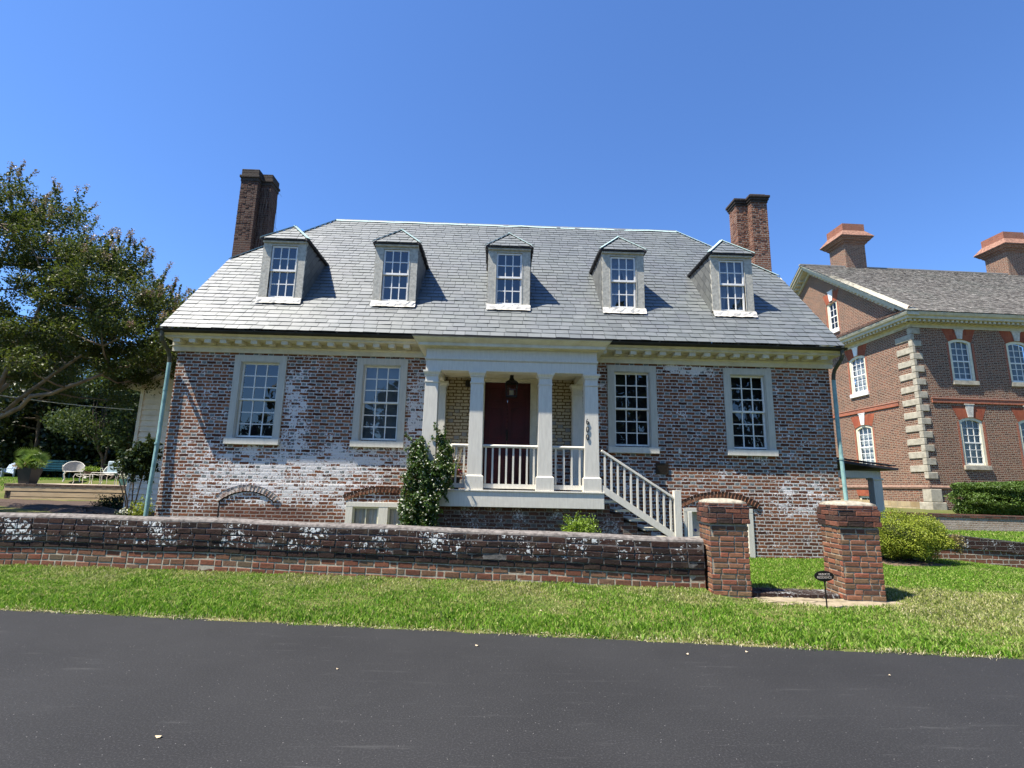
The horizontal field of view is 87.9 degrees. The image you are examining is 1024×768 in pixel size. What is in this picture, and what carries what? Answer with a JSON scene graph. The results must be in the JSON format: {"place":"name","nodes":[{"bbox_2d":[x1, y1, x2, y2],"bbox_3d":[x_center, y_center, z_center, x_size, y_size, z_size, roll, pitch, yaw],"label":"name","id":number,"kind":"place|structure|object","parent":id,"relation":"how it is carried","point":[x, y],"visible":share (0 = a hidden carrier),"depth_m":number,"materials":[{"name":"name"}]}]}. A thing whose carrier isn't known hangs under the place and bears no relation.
{"place":"outdoors","nodes":[
{"label":"outdoors","id":0,"kind":"place"},
{"bbox_2d":[0,476,118,512],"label":"yard grass","id":1,"kind":"structure","parent":0,"point":[44,478],"depth_m":26.12,"materials":[{"name":"green plant"}]},
{"bbox_2d":[72,474,101,484],"bbox_3d":[-18.617,4.178,23.281,0.856,0.442,0.577,1,-11,-1],"label":"patio table","id":2,"kind":"object","parent":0,"point":[87,476],"visible":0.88,"depth_m":23.07,"materials":[{"name":"white metal"}]},
{"bbox_2d":[82,465,102,473],"bbox_3d":[-18.501,3.770,23.362,0.866,0.407,0.512,1,-11,-1],"label":"trough planter","id":3,"kind":"object","parent":2,"relation":"on","point":[90,468],"visible":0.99,"depth_m":23.30,"materials":[{"name":"plant"}]},
{"bbox_2d":[0,610,1023,767],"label":"road","id":4,"kind":"structure","parent":0,"point":[94,691],"depth_m":4.06,"materials":[{"name":"grey asphalt"}]},
{"bbox_2d":[1,604,1007,658],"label":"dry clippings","id":5,"kind":"object","parent":4,"relation":"on","point":[519,633],"visible":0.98,"depth_m":5.84,"materials":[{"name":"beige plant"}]},
{"bbox_2d":[0,479,1023,659],"bbox_3d":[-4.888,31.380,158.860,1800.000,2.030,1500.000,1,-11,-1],"label":"ground","id":6,"kind":"structure","parent":0,"point":[10,509],"depth_m":6.85,"materials":[{"name":"green plant"}]},
{"bbox_2d":[0,463,16,476],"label":"adirondack chair","id":7,"kind":"object","parent":6,"relation":"on","point":[9,470],"visible":0.75,"depth_m":29.22,"materials":[{"name":"blue paint"}]},
{"bbox_2d":[0,319,92,389],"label":"background tree","id":8,"kind":"object","parent":6,"relation":"on","point":[19,370],"depth_m":34.96,"materials":[{"name":"green plant"}]},
{"bbox_2d":[0,326,93,474],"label":"background tree","id":9,"kind":"object","parent":6,"relation":"on","point":[28,407],"visible":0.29,"depth_m":31.36,"materials":[{"name":"green plant"}]},
{"bbox_2d":[38,460,72,478],"bbox_3d":[-24.349,4.491,27.940,1.800,1.000,0.610,3,-11,-9],"label":"garden bench","id":10,"kind":"object","parent":6,"relation":"on","point":[56,465],"visible":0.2,"depth_m":28.23,"materials":[{"name":"teal paint"}]},
{"bbox_2d":[4,483,125,500],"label":"wooden deck","id":11,"kind":"structure","parent":6,"relation":"on","point":[52,491],"depth_m":22.00,"materials":[{"name":"wood"}]},
{"bbox_2d":[9,447,50,483],"bbox_3d":[-20.515,3.454,22.665,1.547,1.571,1.644,1,-11,-1],"label":"palm planter","id":12,"kind":"object","parent":11,"relation":"on","point":[29,471],"visible":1,"depth_m":22.35,"materials":[{"name":"green plant"}]},
{"bbox_2d":[88,472,124,484],"bbox_3d":[-17.508,4.111,23.022,1.196,0.521,0.627,1,-11,-1],"label":"patio table","id":13,"kind":"object","parent":11,"relation":"on","point":[100,475],"visible":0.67,"depth_m":22.78,"materials":[{"name":"white metal"}]},
{"bbox_2d":[100,461,120,484],"bbox_3d":[-18.186,4.042,24.138,0.756,1.049,0.664,4,-11,-13],"label":"patio chair","id":14,"kind":"object","parent":11,"relation":"on","point":[107,470],"visible":0.5,"depth_m":24.19,"materials":[{"name":"grey"}]},
{"bbox_2d":[119,474,127,485],"bbox_3d":[-16.652,4.057,22.741,0.434,0.576,0.420,1,-11,-1],"label":"patio chair","id":15,"kind":"object","parent":11,"relation":"on","point":[121,480],"visible":0.6,"depth_m":22.66,"materials":[{"name":"white metal"}]},
{"bbox_2d":[0,389,137,478],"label":"woodland undergrowth","id":16,"kind":"object","parent":6,"relation":"on","point":[9,446],"visible":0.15,"depth_m":31.73,"materials":[{"name":"green plant"}]},
{"bbox_2d":[62,461,84,481],"bbox_3d":[-20.715,4.126,25.063,0.854,0.967,0.750,9,-13,-36],"label":"patio chair","id":17,"kind":"object","parent":6,"relation":"on","point":[74,466],"visible":0.97,"depth_m":25.29,"materials":[{"name":"grey metal"}]},
{"bbox_2d":[0,499,154,515],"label":"mulch bed","id":18,"kind":"object","parent":6,"relation":"on","point":[76,507],"visible":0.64,"depth_m":17.93,"materials":[{"name":"brown soil"}]},
{"bbox_2d":[89,493,124,508],"bbox_3d":[-13.296,4.007,17.947,2.021,0.800,1.361,1,-11,-1],"label":"perennial clump","id":19,"kind":"object","parent":18,"relation":"on","point":[108,502],"visible":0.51,"depth_m":17.78,"materials":[{"name":"green plant"}]},
{"bbox_2d":[108,507,135,515],"bbox_3d":[-9.457,3.298,12.926,0.644,0.600,0.485,1,-11,-1],"label":"white flower clump","id":20,"kind":"object","parent":18,"relation":"on","point":[124,510],"visible":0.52,"depth_m":12.93,"materials":[{"name":"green plant"}]},
{"bbox_2d":[104,432,163,514],"bbox_3d":[-9.371,2.401,13.176,1.183,2.406,1.161,1,-11,-1],"label":"camellia shrub","id":21,"kind":"object","parent":18,"relation":"on","point":[136,460],"visible":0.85,"depth_m":13.11,"materials":[{"name":"green plant"}]},
{"bbox_2d":[126,495,155,515],"bbox_3d":[-8.664,3.082,12.379,0.608,0.987,0.538,1,-11,-1],"label":"yellow green plant","id":22,"kind":"object","parent":18,"relation":"on","point":[140,510],"visible":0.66,"depth_m":12.36,"materials":[{"name":"green plant"}]},
{"bbox_2d":[39,356,140,479],"bbox_3d":[-21.440,1.871,28.352,6.738,6.948,4.636,7,-12,-28],"label":"glossy leaved tree","id":23,"kind":"object","parent":6,"relation":"on","point":[118,435],"visible":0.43,"depth_m":27.49,"materials":[{"name":"green plant"}]},
{"bbox_2d":[0,160,195,418],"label":"crape myrtle","id":24,"kind":"object","parent":6,"relation":"on","point":[105,321],"visible":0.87,"depth_m":15.53,"materials":[{"name":"green plant"}]},
{"bbox_2d":[104,330,166,457],"bbox_3d":[-21.623,1.000,33.872,7.143,10.765,4.798,1,-11,-1],"label":"background tree","id":25,"kind":"object","parent":6,"relation":"on","point":[130,397],"visible":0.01,"depth_m":32.83,"materials":[{"name":"green plant"}]},
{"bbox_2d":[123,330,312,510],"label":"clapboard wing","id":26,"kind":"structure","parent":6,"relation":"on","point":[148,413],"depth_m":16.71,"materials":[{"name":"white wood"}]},
{"bbox_2d":[0,395,133,409],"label":"utility cable","id":27,"kind":"object","parent":26,"relation":"attached to","point":[70,404],"visible":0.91,"depth_m":16.38,"materials":[{"name":"white metal"}]},
{"bbox_2d":[0,512,705,589],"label":"garden wall","id":28,"kind":"structure","parent":6,"relation":"on","point":[238,545],"depth_m":8.29,"materials":[{"name":"brick"}]},
{"bbox_2d":[396,421,456,526],"bbox_3d":[-1.629,2.066,10.149,1.145,2.733,0.783,1,-11,-1],"label":"jasmine vine","id":29,"kind":"object","parent":6,"relation":"on","point":[426,488],"visible":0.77,"depth_m":10.09,"materials":[{"name":"green plant"}]},
{"bbox_2d":[143,169,848,558],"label":"brick house","id":30,"kind":"structure","parent":6,"relation":"on","point":[667,381],"depth_m":12.13,"materials":[{"name":"brick"}]},
{"bbox_2d":[223,355,287,444],"bbox_3d":[-5.754,0.359,12.041,1.199,2.035,0.295,1,-11,-1],"label":"window","id":31,"kind":"structure","parent":30,"relation":"in","point":[263,396],"depth_m":12.08,"materials":[{"name":"paint"}]},
{"bbox_2d":[345,502,407,524],"bbox_3d":[-2.813,2.922,11.607,1.635,0.650,0.120,1,-11,-1],"label":"basement window","id":32,"kind":"structure","parent":30,"relation":"in","point":[356,512],"depth_m":11.60,"materials":[{"name":"white wood"}]},
{"bbox_2d":[350,358,407,447],"bbox_3d":[-2.993,0.431,12.112,1.184,2.035,0.295,1,-11,-1],"label":"window","id":33,"kind":"structure","parent":30,"relation":"in","point":[381,384],"depth_m":12.16,"materials":[{"name":"paint"}]},
{"bbox_2d":[449,438,463,488],"bbox_3d":[-1.182,1.630,11.108,0.376,1.111,0.341,1,-11,-1],"label":"porch railing","id":34,"kind":"object","parent":30,"relation":"on","point":[458,473],"visible":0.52,"depth_m":11.04,"materials":[{"name":"white wood"}]},
{"bbox_2d":[465,379,469,386],"bbox_3d":[-1.010,-0.024,12.109,0.100,0.160,0.170,1,-11,-1],"label":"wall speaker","id":35,"kind":"object","parent":30,"relation":"attached to","point":[467,383],"depth_m":12.02,"materials":[{"name":"black metal"}]},
{"bbox_2d":[505,375,517,397],"bbox_3d":[-0.007,-0.014,11.410,0.270,0.600,0.270,1,-11,-1],"label":"porch lantern","id":36,"kind":"object","parent":30,"relation":"hanging from","point":[511,381],"visible":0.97,"depth_m":11.36,"materials":[{"name":"black metal"}]},
{"bbox_2d":[607,365,659,453],"bbox_3d":[2.763,0.581,12.259,1.164,2.035,0.295,1,-11,-1],"label":"window","id":37,"kind":"structure","parent":30,"relation":"in","point":[632,409],"depth_m":12.30,"materials":[{"name":"paint"}]},
{"bbox_2d":[683,508,755,557],"bbox_3d":[4.572,3.374,11.742,1.555,1.220,0.112,1,-11,-1],"label":"basement door","id":38,"kind":"structure","parent":30,"relation":"in","point":[696,529],"depth_m":11.76,"materials":[{"name":"white paint"}]},
{"bbox_2d":[723,368,778,456],"bbox_3d":[5.478,0.652,12.329,1.159,2.035,0.295,1,-11,-1],"label":"window","id":39,"kind":"structure","parent":30,"relation":"in","point":[744,416],"depth_m":12.37,"materials":[{"name":"paint"}]},
{"bbox_2d":[561,511,600,532],"bbox_3d":[1.218,2.926,9.777,0.794,1.158,0.802,12,-15,-43],"label":"lime shrub","id":40,"kind":"object","parent":6,"relation":"on","point":[577,526],"visible":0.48,"depth_m":9.77,"materials":[{"name":"green plant"}]},
{"bbox_2d":[696,498,751,598],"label":"gate pillar","id":41,"kind":"structure","parent":6,"relation":"on","point":[723,523],"depth_m":7.74,"materials":[{"name":"brick"}]},
{"bbox_2d":[751,587,839,598],"bbox_3d":[4.083,3.184,7.792,1.220,0.287,0.420,0,-11,4],"label":"brick step","id":42,"kind":"object","parent":6,"relation":"on","point":[786,592],"visible":0.39,"depth_m":7.66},
{"bbox_2d":[814,571,833,607],"bbox_3d":[4.200,2.814,7.107,0.278,0.601,0.016,2,-11,-4],"label":"oval sign","id":43,"kind":"object","parent":6,"relation":"on","point":[824,576],"visible":1,"depth_m":7.14,"materials":[{"name":"black metal"}]},
{"bbox_2d":[817,500,886,602],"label":"gate pillar","id":44,"kind":"structure","parent":6,"relation":"on","point":[852,557],"depth_m":7.62,"materials":[{"name":"brick"}]},
{"bbox_2d":[837,457,898,518],"bbox_3d":[8.872,3.304,15.148,3.140,2.618,1.950,1,-11,-1],"label":"side entrance canopy","id":45,"kind":"object","parent":6,"relation":"on","point":[869,471],"visible":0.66,"depth_m":14.56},
{"bbox_2d":[749,557,1023,599],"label":"side lawn grass","id":46,"kind":"structure","parent":6,"relation":"on","point":[990,577],"depth_m":9.20,"materials":[{"name":"green plant"}]},
{"bbox_2d":[789,223,1023,509],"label":"brick mansion","id":47,"kind":"structure","parent":6,"relation":"on","point":[931,404],"depth_m":25.98,"materials":[{"name":"brick"}]},
{"bbox_2d":[823,289,840,333],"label":"window","id":48,"kind":"structure","parent":47,"relation":"in","point":[830,296],"depth_m":31.41,"materials":[{"name":"beige paint"}]},
{"bbox_2d":[844,343,869,398],"bbox_3d":[18.951,-0.663,29.021,0.290,2.745,1.820,2,-11,-3],"label":"window","id":49,"kind":"structure","parent":47,"relation":"in","point":[860,365],"depth_m":29.11,"materials":[{"name":"beige paint"}]},
{"bbox_2d":[851,413,876,464],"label":"window","id":50,"kind":"structure","parent":47,"relation":"in","point":[862,421],"depth_m":28.43,"materials":[{"name":"beige paint"}]},
{"bbox_2d":[860,496,868,499],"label":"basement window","id":51,"kind":"structure","parent":47,"relation":"in","point":[861,497],"depth_m":28.33,"materials":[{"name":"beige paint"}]},
{"bbox_2d":[941,329,979,384],"bbox_3d":[21.532,-1.286,25.482,1.720,2.745,0.290,2,-11,-3],"label":"window","id":52,"kind":"structure","parent":47,"relation":"in","point":[958,363],"depth_m":25.54,"materials":[{"name":"beige paint"}]},
{"bbox_2d":[952,404,991,469],"bbox_3d":[21.452,2.462,24.764,1.720,3.070,0.290,2,-11,-3],"label":"window","id":53,"kind":"structure","parent":47,"relation":"in","point":[967,430],"depth_m":24.81,"materials":[{"name":"beige paint"}]},
{"bbox_2d":[999,331,1023,386],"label":"window","id":54,"kind":"structure","parent":47,"relation":"in","point":[1013,353],"depth_m":25.74,"materials":[{"name":"beige paint"}]},
{"bbox_2d":[1011,406,1023,468],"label":"window","id":55,"kind":"structure","parent":47,"relation":"in","point":[1018,412],"depth_m":25.01,"materials":[{"name":"beige paint"}]},
{"bbox_2d":[881,556,945,566],"bbox_3d":[8.373,3.836,11.544,1.738,0.091,1.610,-3,-12,21],"label":"bush bed","id":56,"kind":"object","parent":6,"relation":"on","point":[908,562],"visible":0.56,"depth_m":11.17,"materials":[{"name":"brown soil"}]},
{"bbox_2d":[876,508,965,563],"bbox_3d":[8.441,3.350,11.582,2.143,1.260,1.770,5,-11,-18],"label":"round bush","id":57,"kind":"object","parent":56,"relation":"on","point":[905,536],"visible":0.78,"depth_m":11.17,"materials":[{"name":"green plant"}]},
{"bbox_2d":[885,512,1023,531],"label":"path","id":58,"kind":"structure","parent":6,"relation":"on","point":[992,523],"depth_m":16.83,"materials":[{"name":"concrete"}]},
{"bbox_2d":[930,534,1023,567],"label":"retaining wall","id":59,"kind":"structure","parent":6,"relation":"on","point":[994,551],"depth_m":12.08,"materials":[{"name":"brick"}]},
{"bbox_2d":[943,480,1023,515],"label":"clipped hedge","id":60,"kind":"object","parent":6,"relation":"on","point":[1006,498],"visible":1,"depth_m":19.12,"materials":[{"name":"green plant"}]},
{"bbox_2d":[0,0,1023,402],"label":"sky","id":61,"kind":"structure","parent":0,"point":[903,120],"materials":[{"name":"blue"}]},
{"bbox_2d":[751,597,908,608],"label":"worn ground","id":62,"kind":"structure","parent":0,"point":[833,602],"depth_m":7.39,"materials":[{"name":"beige concrete"}]},
{"bbox_2d":[945,529,1023,542],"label":"terrace grass","id":63,"kind":"structure","parent":0,"point":[1015,536],"depth_m":15.51,"materials":[{"name":"green plant"}]}
]}

